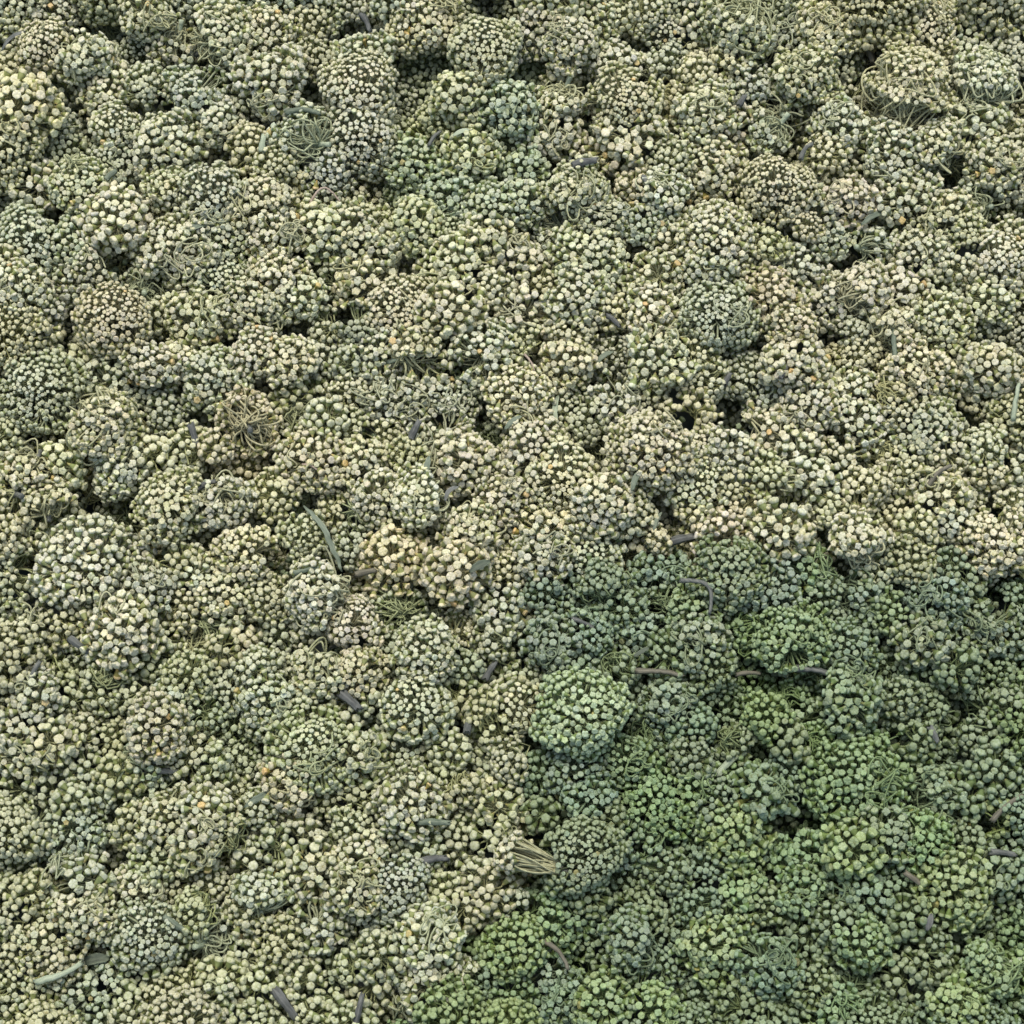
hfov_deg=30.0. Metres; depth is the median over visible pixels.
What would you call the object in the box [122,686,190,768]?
flower head
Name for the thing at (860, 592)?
flower head
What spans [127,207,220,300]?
flower head
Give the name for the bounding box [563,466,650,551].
flower head
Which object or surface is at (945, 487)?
flower head
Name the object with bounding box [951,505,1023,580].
flower head
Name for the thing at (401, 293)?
flower head
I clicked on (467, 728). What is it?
stalk piece
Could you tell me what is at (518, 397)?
flower head
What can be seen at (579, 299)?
flower head
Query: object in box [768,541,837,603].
flower head
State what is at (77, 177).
flower head
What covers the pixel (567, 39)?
flower head
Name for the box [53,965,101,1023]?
flower head
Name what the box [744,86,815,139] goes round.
flower head
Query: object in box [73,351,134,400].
flower head
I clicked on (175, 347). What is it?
flower head
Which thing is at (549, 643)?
flower head
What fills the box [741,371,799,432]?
flower head
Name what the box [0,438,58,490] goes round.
flower head
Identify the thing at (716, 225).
flower head
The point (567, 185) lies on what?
flower head
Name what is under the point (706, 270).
flower head
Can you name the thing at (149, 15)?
flower head
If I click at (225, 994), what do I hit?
flower head
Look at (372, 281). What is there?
flower head
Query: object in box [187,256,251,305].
flower head
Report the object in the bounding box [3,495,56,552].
flower head
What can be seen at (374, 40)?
flower head
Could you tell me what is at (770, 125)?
flower head
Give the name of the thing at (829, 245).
flower head
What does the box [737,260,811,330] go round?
flower head
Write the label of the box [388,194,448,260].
flower head
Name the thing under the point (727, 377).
stalk piece
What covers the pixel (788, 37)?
flower head
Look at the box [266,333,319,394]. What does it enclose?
flower head
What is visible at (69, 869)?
flower head
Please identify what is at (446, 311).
flower head
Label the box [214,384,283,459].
flower head
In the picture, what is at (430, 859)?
stalk piece
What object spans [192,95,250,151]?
flower head
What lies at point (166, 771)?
stalk piece
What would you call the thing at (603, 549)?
flower head
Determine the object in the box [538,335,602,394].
flower head
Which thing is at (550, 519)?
flower head
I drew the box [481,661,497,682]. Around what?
stalk piece
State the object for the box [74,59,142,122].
flower head
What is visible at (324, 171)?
flower head
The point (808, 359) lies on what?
flower head
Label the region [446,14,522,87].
flower head
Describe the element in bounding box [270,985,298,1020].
stalk piece
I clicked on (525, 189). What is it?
flower head
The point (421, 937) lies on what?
flower head
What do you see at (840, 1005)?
flower head
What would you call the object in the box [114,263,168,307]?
flower head
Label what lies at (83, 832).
flower head
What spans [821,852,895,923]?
flower head
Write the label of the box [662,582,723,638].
flower head
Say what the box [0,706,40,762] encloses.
flower head
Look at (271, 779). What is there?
flower head
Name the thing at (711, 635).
flower head
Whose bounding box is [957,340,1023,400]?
flower head
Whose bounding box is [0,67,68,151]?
flower head
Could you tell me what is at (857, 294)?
flower head
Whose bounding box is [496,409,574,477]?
flower head
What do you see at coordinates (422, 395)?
flower head
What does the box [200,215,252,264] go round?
flower head
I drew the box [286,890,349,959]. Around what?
flower head
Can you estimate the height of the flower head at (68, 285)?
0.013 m
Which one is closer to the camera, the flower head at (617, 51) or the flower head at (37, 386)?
the flower head at (37, 386)
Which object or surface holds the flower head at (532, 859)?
on the flower heap
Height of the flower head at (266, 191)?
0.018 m
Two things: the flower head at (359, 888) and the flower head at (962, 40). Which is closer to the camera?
the flower head at (359, 888)
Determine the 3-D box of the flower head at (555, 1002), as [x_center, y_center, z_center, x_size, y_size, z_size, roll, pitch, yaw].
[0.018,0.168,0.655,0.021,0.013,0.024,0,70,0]
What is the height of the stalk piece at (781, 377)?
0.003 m
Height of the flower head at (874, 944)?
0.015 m
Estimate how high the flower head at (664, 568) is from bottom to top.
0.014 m
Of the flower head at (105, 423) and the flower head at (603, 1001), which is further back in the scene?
the flower head at (105, 423)
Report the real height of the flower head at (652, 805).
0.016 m
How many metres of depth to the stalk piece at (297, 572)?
0.69 m
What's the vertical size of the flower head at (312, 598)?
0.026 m
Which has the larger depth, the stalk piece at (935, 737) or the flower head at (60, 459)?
the flower head at (60, 459)
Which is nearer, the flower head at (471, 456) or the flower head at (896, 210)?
the flower head at (471, 456)
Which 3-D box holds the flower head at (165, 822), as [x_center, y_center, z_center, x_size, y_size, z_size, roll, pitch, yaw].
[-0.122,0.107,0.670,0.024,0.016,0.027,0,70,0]
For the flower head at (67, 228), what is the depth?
0.75 m
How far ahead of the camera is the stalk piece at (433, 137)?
0.76 m
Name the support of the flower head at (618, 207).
on the flower heap
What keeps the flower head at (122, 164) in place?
on the flower heap
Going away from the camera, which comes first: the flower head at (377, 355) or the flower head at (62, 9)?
the flower head at (377, 355)
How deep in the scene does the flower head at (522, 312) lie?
0.74 m
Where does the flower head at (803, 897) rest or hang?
on the flower heap
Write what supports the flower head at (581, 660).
on the flower heap
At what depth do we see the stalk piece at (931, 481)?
0.71 m
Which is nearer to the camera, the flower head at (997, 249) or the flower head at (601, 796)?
the flower head at (601, 796)
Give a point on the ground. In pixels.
(687, 423)
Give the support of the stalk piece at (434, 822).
on the flower heap
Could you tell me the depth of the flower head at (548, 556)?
0.70 m
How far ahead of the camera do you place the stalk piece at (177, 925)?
0.65 m
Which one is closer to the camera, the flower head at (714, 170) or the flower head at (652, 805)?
the flower head at (652, 805)
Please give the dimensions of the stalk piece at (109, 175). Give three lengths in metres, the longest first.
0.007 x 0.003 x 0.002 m
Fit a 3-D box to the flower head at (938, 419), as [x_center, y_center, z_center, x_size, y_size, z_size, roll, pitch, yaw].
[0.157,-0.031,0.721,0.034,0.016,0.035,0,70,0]
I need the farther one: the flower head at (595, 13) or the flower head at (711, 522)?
the flower head at (595, 13)
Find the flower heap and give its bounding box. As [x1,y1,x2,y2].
[0,0,1023,1023]
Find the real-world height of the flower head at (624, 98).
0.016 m
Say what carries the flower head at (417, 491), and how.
on the flower heap
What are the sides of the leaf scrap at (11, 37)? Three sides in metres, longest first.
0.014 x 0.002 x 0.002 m
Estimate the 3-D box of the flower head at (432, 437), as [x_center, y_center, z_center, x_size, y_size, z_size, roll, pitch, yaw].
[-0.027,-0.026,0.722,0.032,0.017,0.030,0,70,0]
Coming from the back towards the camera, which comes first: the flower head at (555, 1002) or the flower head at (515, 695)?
the flower head at (515, 695)
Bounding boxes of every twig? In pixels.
[309,187,340,202]
[524,354,534,370]
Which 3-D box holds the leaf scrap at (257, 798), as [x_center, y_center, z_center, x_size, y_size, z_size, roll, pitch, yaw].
[-0.088,0.100,0.669,0.013,0.002,0.002,-24,79,-15]
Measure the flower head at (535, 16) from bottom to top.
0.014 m
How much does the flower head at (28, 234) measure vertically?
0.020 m
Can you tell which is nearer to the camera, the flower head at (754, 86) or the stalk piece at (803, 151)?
the stalk piece at (803, 151)
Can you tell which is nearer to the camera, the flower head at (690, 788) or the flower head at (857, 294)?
the flower head at (690, 788)
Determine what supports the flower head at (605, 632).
on the flower heap
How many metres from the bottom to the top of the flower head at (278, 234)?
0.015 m
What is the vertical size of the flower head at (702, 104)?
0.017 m
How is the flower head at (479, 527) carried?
on the flower heap
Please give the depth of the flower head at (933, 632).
0.69 m
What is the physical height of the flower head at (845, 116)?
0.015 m
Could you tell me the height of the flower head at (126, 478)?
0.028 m
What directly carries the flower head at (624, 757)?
on the flower heap
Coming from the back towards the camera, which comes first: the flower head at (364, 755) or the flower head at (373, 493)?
the flower head at (373, 493)
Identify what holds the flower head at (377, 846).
on the flower heap
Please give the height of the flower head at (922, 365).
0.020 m
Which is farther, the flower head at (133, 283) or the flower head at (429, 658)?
the flower head at (133, 283)
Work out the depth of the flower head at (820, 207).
0.75 m
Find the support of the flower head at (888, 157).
on the flower heap
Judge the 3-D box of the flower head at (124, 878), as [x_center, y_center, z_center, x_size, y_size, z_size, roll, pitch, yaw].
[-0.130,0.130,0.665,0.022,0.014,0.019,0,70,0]
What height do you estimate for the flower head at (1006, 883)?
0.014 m
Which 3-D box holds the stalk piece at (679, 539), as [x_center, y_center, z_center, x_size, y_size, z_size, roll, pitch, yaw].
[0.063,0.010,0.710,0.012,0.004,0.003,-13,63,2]
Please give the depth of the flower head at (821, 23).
0.77 m
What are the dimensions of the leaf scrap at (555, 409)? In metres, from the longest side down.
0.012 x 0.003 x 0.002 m
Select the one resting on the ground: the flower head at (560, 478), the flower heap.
the flower heap
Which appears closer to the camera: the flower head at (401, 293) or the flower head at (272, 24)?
the flower head at (401, 293)
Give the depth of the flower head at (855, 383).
0.73 m
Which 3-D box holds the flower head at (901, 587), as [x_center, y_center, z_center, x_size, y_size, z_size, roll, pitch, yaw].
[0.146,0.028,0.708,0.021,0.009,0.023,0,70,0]
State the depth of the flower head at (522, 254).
0.74 m
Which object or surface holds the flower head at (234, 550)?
on the flower heap
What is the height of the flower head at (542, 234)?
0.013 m
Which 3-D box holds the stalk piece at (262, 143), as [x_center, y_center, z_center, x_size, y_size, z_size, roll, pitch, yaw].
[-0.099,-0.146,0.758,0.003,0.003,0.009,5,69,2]
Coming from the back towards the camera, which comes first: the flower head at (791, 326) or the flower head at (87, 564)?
the flower head at (791, 326)
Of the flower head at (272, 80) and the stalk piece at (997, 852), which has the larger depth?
the flower head at (272, 80)
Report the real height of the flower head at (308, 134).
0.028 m
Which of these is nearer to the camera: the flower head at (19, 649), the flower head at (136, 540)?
the flower head at (19, 649)
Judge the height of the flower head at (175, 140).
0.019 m
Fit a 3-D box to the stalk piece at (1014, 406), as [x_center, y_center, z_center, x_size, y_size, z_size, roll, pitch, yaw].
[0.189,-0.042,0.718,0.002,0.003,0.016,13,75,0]
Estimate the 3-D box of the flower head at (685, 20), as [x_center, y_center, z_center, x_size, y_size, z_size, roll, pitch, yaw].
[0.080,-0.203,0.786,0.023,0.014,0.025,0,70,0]
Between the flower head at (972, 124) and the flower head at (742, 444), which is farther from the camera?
the flower head at (972, 124)
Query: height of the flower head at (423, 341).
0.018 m
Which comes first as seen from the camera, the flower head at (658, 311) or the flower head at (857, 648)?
the flower head at (857, 648)
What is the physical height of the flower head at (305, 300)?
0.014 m
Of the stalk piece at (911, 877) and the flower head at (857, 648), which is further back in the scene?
the flower head at (857, 648)
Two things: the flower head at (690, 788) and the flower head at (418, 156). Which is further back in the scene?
the flower head at (418, 156)
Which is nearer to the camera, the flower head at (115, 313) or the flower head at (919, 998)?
the flower head at (919, 998)
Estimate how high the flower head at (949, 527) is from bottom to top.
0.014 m
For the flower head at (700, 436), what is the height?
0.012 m
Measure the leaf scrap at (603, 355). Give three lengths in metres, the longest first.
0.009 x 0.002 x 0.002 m
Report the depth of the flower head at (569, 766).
0.68 m
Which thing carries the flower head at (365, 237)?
on the flower heap
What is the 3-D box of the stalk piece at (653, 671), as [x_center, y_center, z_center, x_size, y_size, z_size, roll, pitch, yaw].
[0.053,0.058,0.688,0.019,0.003,0.002,5,60,1]
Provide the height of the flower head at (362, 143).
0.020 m
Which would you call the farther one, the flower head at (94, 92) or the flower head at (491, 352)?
the flower head at (94, 92)
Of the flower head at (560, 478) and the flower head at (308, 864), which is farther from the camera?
the flower head at (560, 478)
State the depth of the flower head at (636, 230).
0.75 m
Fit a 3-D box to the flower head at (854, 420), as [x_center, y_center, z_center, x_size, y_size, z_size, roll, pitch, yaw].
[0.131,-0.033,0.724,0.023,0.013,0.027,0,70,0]
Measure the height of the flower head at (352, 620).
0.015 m
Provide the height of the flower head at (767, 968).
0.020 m
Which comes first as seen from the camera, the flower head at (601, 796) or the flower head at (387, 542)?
the flower head at (601, 796)
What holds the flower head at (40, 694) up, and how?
on the flower heap
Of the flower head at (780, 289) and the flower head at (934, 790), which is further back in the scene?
the flower head at (780, 289)
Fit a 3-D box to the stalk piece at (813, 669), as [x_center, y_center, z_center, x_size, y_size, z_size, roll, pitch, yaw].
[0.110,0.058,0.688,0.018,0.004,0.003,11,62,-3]
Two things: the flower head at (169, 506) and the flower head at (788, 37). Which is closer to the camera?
the flower head at (169, 506)
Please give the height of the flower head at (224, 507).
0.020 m
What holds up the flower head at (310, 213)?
on the flower heap
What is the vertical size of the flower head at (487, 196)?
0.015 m
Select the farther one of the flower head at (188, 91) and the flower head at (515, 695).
the flower head at (188, 91)
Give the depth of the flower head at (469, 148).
0.76 m
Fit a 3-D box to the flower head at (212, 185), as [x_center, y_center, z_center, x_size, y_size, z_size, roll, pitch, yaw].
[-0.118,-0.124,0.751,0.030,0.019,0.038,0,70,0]
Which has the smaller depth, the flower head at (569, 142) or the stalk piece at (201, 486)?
the stalk piece at (201, 486)
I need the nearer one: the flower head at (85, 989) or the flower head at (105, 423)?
the flower head at (85, 989)
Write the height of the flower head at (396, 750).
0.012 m
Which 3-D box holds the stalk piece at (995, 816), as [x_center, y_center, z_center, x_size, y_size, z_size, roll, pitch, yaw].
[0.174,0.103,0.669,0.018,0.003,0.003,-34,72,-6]
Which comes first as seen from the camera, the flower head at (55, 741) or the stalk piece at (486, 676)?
the flower head at (55, 741)
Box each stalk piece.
[26,660,41,686]
[33,960,83,984]
[67,635,89,653]
[104,169,117,181]
[157,768,177,774]
[162,914,183,931]
[186,421,198,446]
[198,479,216,490]
[258,133,265,152]
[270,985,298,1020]
[284,107,320,115]
[293,566,318,575]
[335,689,363,712]
[353,992,365,1022]
[354,568,377,577]
[358,12,372,32]
[408,418,421,439]
[409,855,449,869]
[416,818,451,825]
[427,130,441,147]
[463,715,471,734]
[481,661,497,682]
[539,938,569,970]
[570,616,595,628]
[571,157,598,169]
[606,312,620,327]
[634,668,685,677]
[641,174,650,190]
[666,533,694,546]
[679,578,712,615]
[716,755,737,777]
[724,372,732,387]
[734,671,761,676]
[736,94,746,107]
[778,364,787,379]
[791,665,827,675]
[798,142,814,161]
[858,36,874,64]
[891,325,897,365]
[903,869,926,886]
[924,463,952,487]
[927,725,939,743]
[988,848,1017,856]
[989,794,1023,823]
[1010,382,1020,420]
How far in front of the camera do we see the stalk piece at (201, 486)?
0.70 m
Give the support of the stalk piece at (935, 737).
on the flower heap
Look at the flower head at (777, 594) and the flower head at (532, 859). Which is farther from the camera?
the flower head at (777, 594)
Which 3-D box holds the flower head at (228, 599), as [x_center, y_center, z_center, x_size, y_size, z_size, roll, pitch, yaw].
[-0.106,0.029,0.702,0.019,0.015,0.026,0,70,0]
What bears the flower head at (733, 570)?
on the flower heap
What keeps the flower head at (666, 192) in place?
on the flower heap
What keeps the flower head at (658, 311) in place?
on the flower heap
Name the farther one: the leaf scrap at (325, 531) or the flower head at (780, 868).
the leaf scrap at (325, 531)
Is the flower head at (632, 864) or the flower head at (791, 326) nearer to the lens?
the flower head at (632, 864)
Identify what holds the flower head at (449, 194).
on the flower heap
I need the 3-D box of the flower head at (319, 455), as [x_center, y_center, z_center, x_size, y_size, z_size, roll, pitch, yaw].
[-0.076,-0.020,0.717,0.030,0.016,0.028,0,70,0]
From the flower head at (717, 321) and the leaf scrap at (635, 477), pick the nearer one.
the leaf scrap at (635, 477)
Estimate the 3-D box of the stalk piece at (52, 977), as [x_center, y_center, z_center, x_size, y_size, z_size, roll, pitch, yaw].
[-0.154,0.157,0.650,0.018,0.004,0.004,-21,69,-13]
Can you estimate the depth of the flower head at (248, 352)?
0.73 m
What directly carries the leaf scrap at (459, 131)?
on the flower heap
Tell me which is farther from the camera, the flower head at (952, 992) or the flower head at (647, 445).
the flower head at (647, 445)
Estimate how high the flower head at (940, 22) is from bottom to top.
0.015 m
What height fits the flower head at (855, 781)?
0.020 m
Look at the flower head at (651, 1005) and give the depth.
0.65 m
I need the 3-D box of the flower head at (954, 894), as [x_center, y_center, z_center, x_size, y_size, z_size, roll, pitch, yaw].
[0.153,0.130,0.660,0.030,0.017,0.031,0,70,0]
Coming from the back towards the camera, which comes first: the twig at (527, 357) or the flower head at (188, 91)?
the flower head at (188, 91)
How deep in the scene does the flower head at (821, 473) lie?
0.71 m
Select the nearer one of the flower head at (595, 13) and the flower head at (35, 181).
the flower head at (35, 181)
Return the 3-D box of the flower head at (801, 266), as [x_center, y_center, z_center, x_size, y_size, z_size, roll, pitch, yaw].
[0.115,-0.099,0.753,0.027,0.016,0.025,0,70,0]
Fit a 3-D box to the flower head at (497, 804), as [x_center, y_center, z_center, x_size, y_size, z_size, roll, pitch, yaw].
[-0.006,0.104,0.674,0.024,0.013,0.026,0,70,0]
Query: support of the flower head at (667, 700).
on the flower heap
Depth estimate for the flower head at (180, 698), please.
0.69 m
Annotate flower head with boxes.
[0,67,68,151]
[0,199,63,286]
[0,257,55,321]
[0,336,44,379]
[0,336,92,439]
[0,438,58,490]
[0,459,34,519]
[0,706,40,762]
[0,735,57,790]
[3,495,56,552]
[5,915,74,976]
[6,157,58,210]
[6,595,62,633]
[6,663,65,723]
[13,715,85,772]
[14,16,74,79]
[14,644,44,688]
[16,474,78,528]
[17,0,84,37]
[26,513,144,625]
[29,294,67,340]
[35,798,113,863]
[38,436,87,490]
[40,847,116,896]
[41,883,117,949]
[46,153,116,215]
[47,214,89,267]
[48,261,95,316]
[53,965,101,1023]
[54,27,117,87]
[65,385,149,467]
[66,242,118,290]
[70,280,152,359]
[71,180,153,255]
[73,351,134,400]
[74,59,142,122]
[77,588,167,679]
[79,137,159,186]
[85,442,149,504]
[87,99,141,154]
[94,953,136,1021]
[102,896,191,979]
[112,860,169,910]
[113,741,175,792]
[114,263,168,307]
[114,533,158,587]
[114,550,178,615]
[117,0,180,43]
[118,340,181,387]
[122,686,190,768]
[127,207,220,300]
[128,464,204,547]
[130,106,208,179]
[131,780,200,856]
[139,163,199,217]
[145,18,199,68]
[149,666,200,733]
[154,335,202,392]
[160,63,231,121]
[161,280,231,350]
[164,542,221,601]
[167,817,224,878]
[174,160,250,238]
[175,781,241,847]
[176,899,250,979]
[179,344,255,421]
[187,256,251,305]
[189,0,256,70]
[189,469,259,531]
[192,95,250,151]
[196,564,248,626]
[198,976,240,1016]
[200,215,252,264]
[207,523,280,586]
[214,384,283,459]
[215,275,287,340]
[225,172,302,235]
[227,41,310,121]
[228,325,279,382]
[229,866,297,925]
[233,663,295,736]
[240,0,303,56]
[244,205,306,260]
[245,245,313,303]
[253,746,320,822]
[262,702,352,795]
[265,98,344,172]
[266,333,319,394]
[271,272,330,325]
[271,425,347,494]
[276,830,340,904]
[282,545,350,633]
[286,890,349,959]
[287,636,348,701]
[292,193,340,267]
[299,147,357,202]
[316,48,399,123]
[319,195,409,279]
[323,857,386,922]
[325,101,400,182]
[325,594,388,649]
[326,722,389,791]
[328,827,390,889]
[329,28,396,75]
[331,256,397,310]
[333,643,390,704]
[334,429,392,496]
[347,466,397,529]
[348,327,401,381]
[349,369,414,428]
[356,523,432,598]
[360,273,441,343]
[362,851,430,928]
[365,759,454,842]
[371,726,430,780]
[378,130,441,196]
[378,676,455,744]
[384,934,480,1023]
[385,0,465,59]
[385,319,443,381]
[387,461,449,532]
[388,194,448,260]
[388,612,459,687]
[392,899,467,972]
[394,359,462,429]
[401,406,480,482]
[411,276,489,338]
[412,224,496,308]
[413,532,496,609]
[419,163,477,221]
[424,383,481,426]
[428,70,488,121]
[430,423,501,500]
[436,123,504,179]
[438,500,506,556]
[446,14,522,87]
[447,312,530,393]
[452,175,520,225]
[463,773,529,839]
[464,211,525,263]
[468,468,533,530]
[468,582,527,641]
[475,911,551,983]
[476,76,542,140]
[480,362,556,430]
[488,671,547,738]
[492,232,550,284]
[493,282,553,340]
[493,830,580,879]
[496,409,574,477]
[497,138,551,182]
[502,17,548,65]
[504,178,549,232]
[509,504,570,543]
[510,521,577,585]
[517,1,572,34]
[517,603,587,673]
[519,435,599,519]
[520,949,574,993]
[527,115,591,164]
[528,666,635,762]
[530,204,591,252]
[531,889,592,958]
[534,968,591,1023]
[535,76,591,120]
[535,153,613,231]
[537,14,602,76]
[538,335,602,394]
[539,814,630,897]
[540,262,615,325]
[540,746,608,806]
[542,653,601,688]
[543,220,630,298]
[556,772,618,827]
[560,602,617,658]
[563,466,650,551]
[571,963,634,1023]
[572,533,627,585]
[578,194,630,238]
[580,0,620,48]
[580,60,665,129]
[581,37,658,97]
[581,112,674,184]
[586,368,641,434]
[596,902,661,975]
[599,407,701,498]
[599,756,693,844]
[601,730,659,789]
[608,816,645,875]
[614,613,674,663]
[618,283,680,337]
[619,201,675,250]
[619,247,686,305]
[625,319,701,396]
[626,543,692,594]
[629,979,686,1023]
[633,677,704,740]
[635,163,693,221]
[640,12,681,54]
[662,452,730,517]
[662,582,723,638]
[663,757,730,824]
[667,198,761,290]
[668,911,754,983]
[670,77,742,147]
[670,611,733,678]
[673,279,764,352]
[678,0,729,51]
[679,133,748,204]
[679,249,740,286]
[684,533,774,615]
[689,505,755,569]
[691,0,781,72]
[692,422,728,465]
[694,794,777,876]
[699,421,758,475]
[718,862,776,924]
[722,60,774,110]
[724,102,753,152]
[727,928,806,1009]
[729,761,800,833]
[732,153,819,228]
[734,555,802,618]
[736,400,794,460]
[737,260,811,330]
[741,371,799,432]
[742,497,816,562]
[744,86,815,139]
[744,107,794,156]
[750,598,834,678]
[757,340,840,395]
[759,298,818,346]
[764,428,831,494]
[767,42,845,114]
[767,840,824,881]
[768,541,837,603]
[771,6,802,54]
[771,238,832,288]
[773,859,827,918]
[774,376,842,439]
[774,824,827,873]
[775,449,848,509]
[783,183,840,244]
[794,0,862,55]
[795,263,854,337]
[797,733,917,844]
[805,92,875,151]
[808,212,859,263]
[814,975,865,1023]
[816,660,886,740]
[819,816,888,880]
[820,362,885,411]
[820,615,883,678]
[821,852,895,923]
[822,174,885,230]
[823,910,899,975]
[827,507,894,568]
[829,390,889,461]
[831,564,892,626]
[832,258,895,320]
[851,225,895,272]
[854,722,910,778]
[856,116,938,190]
[858,798,915,870]
[859,297,926,353]
[860,40,958,138]
[866,168,943,238]
[868,253,933,316]
[875,6,919,35]
[876,329,961,413]
[882,558,926,613]
[884,390,970,469]
[887,610,955,670]
[890,226,954,274]
[890,965,946,1023]
[895,804,955,873]
[902,762,973,837]
[903,0,961,45]
[903,570,970,640]
[904,465,974,517]
[909,845,995,935]
[911,289,977,357]
[913,113,964,173]
[917,187,982,236]
[918,497,977,547]
[924,970,989,1023]
[932,0,1006,44]
[935,33,978,87]
[939,94,1012,155]
[949,44,1023,112]
[951,178,1004,227]
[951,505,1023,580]
[956,935,1023,1001]
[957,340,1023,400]
[957,598,1023,659]
[962,130,1023,198]
[962,843,1023,910]
[963,272,1021,329]
[971,228,1023,292]
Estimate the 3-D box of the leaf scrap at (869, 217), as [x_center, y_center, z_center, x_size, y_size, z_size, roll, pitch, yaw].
[0.142,-0.116,0.751,0.013,0.002,0.003,-27,78,-15]
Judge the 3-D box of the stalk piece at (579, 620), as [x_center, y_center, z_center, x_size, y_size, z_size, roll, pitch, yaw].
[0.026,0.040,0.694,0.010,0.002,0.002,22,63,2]
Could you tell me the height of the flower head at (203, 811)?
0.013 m
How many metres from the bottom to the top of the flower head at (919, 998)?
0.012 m
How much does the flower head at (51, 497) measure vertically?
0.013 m
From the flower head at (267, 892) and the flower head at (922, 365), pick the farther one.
the flower head at (922, 365)
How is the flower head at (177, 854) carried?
on the flower heap
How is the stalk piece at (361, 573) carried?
on the flower heap
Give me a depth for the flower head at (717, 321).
0.73 m
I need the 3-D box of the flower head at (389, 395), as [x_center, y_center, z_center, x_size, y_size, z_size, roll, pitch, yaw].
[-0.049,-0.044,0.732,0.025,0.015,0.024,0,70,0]
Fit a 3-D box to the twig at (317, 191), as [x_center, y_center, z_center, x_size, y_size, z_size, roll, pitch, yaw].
[-0.074,-0.124,0.751,0.014,0.003,0.007,-6,81,-8]
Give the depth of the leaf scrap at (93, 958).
0.66 m
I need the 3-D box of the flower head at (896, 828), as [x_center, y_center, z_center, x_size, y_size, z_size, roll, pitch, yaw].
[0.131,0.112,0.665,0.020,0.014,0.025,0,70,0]
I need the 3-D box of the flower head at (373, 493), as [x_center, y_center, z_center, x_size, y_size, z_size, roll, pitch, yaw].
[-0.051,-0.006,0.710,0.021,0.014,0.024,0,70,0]
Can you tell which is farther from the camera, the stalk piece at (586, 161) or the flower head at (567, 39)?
the flower head at (567, 39)
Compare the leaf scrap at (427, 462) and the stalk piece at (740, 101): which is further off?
the stalk piece at (740, 101)
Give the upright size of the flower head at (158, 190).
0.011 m
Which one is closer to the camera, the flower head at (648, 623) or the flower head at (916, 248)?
the flower head at (648, 623)
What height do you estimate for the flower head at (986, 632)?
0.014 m
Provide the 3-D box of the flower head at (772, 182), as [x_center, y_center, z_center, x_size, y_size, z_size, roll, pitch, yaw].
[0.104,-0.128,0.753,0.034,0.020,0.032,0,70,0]
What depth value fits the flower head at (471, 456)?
0.71 m
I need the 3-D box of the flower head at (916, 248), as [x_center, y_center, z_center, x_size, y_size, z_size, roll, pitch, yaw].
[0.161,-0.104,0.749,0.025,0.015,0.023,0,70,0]
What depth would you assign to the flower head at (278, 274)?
0.74 m
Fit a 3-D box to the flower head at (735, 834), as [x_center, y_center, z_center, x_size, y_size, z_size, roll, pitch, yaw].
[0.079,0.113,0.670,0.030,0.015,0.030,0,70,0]
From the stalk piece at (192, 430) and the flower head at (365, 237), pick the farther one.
the flower head at (365, 237)
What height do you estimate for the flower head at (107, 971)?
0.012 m
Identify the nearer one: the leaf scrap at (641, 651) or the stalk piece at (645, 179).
the leaf scrap at (641, 651)
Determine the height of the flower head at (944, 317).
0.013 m
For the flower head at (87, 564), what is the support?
on the flower heap
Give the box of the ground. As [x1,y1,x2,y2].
[0,0,1023,1023]
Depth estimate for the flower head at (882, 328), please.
0.73 m
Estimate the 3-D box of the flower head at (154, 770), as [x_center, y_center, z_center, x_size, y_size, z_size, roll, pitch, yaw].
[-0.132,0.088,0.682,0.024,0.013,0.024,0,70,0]
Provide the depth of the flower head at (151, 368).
0.72 m
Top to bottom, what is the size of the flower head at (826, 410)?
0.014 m
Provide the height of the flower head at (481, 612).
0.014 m
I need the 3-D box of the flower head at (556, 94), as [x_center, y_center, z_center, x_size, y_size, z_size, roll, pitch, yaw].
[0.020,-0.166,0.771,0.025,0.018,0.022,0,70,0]
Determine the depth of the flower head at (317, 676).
0.68 m
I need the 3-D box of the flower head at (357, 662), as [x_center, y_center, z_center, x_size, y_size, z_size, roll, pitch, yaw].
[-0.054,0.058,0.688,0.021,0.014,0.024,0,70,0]
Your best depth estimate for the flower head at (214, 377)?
0.73 m
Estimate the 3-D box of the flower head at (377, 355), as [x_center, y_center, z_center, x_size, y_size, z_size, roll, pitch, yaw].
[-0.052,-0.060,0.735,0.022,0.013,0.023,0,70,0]
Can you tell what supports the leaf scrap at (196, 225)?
on the flower heap
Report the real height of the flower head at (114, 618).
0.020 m
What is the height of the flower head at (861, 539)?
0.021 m
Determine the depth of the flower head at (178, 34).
0.78 m
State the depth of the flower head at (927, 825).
0.67 m
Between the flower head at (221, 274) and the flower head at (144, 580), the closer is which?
the flower head at (144, 580)
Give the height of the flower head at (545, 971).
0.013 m
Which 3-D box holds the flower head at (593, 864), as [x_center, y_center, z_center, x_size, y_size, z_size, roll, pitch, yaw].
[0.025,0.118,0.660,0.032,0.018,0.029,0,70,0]
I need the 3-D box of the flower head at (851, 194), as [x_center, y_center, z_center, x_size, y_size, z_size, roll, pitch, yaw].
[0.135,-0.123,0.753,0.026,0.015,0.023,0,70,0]
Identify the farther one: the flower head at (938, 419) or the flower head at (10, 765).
the flower head at (938, 419)
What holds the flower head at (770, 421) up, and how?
on the flower heap
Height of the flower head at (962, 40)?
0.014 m
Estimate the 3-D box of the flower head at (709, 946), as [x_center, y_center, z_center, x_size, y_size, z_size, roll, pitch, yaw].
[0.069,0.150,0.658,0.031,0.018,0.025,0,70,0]
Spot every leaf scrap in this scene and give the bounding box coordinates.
[1,31,24,50]
[84,953,109,965]
[183,223,206,232]
[244,791,270,807]
[303,505,342,571]
[424,456,430,473]
[444,486,458,501]
[453,128,469,135]
[469,559,490,572]
[504,415,521,429]
[552,394,559,418]
[596,351,613,361]
[631,472,639,490]
[634,647,648,656]
[653,512,661,530]
[861,211,881,225]
[926,913,933,930]

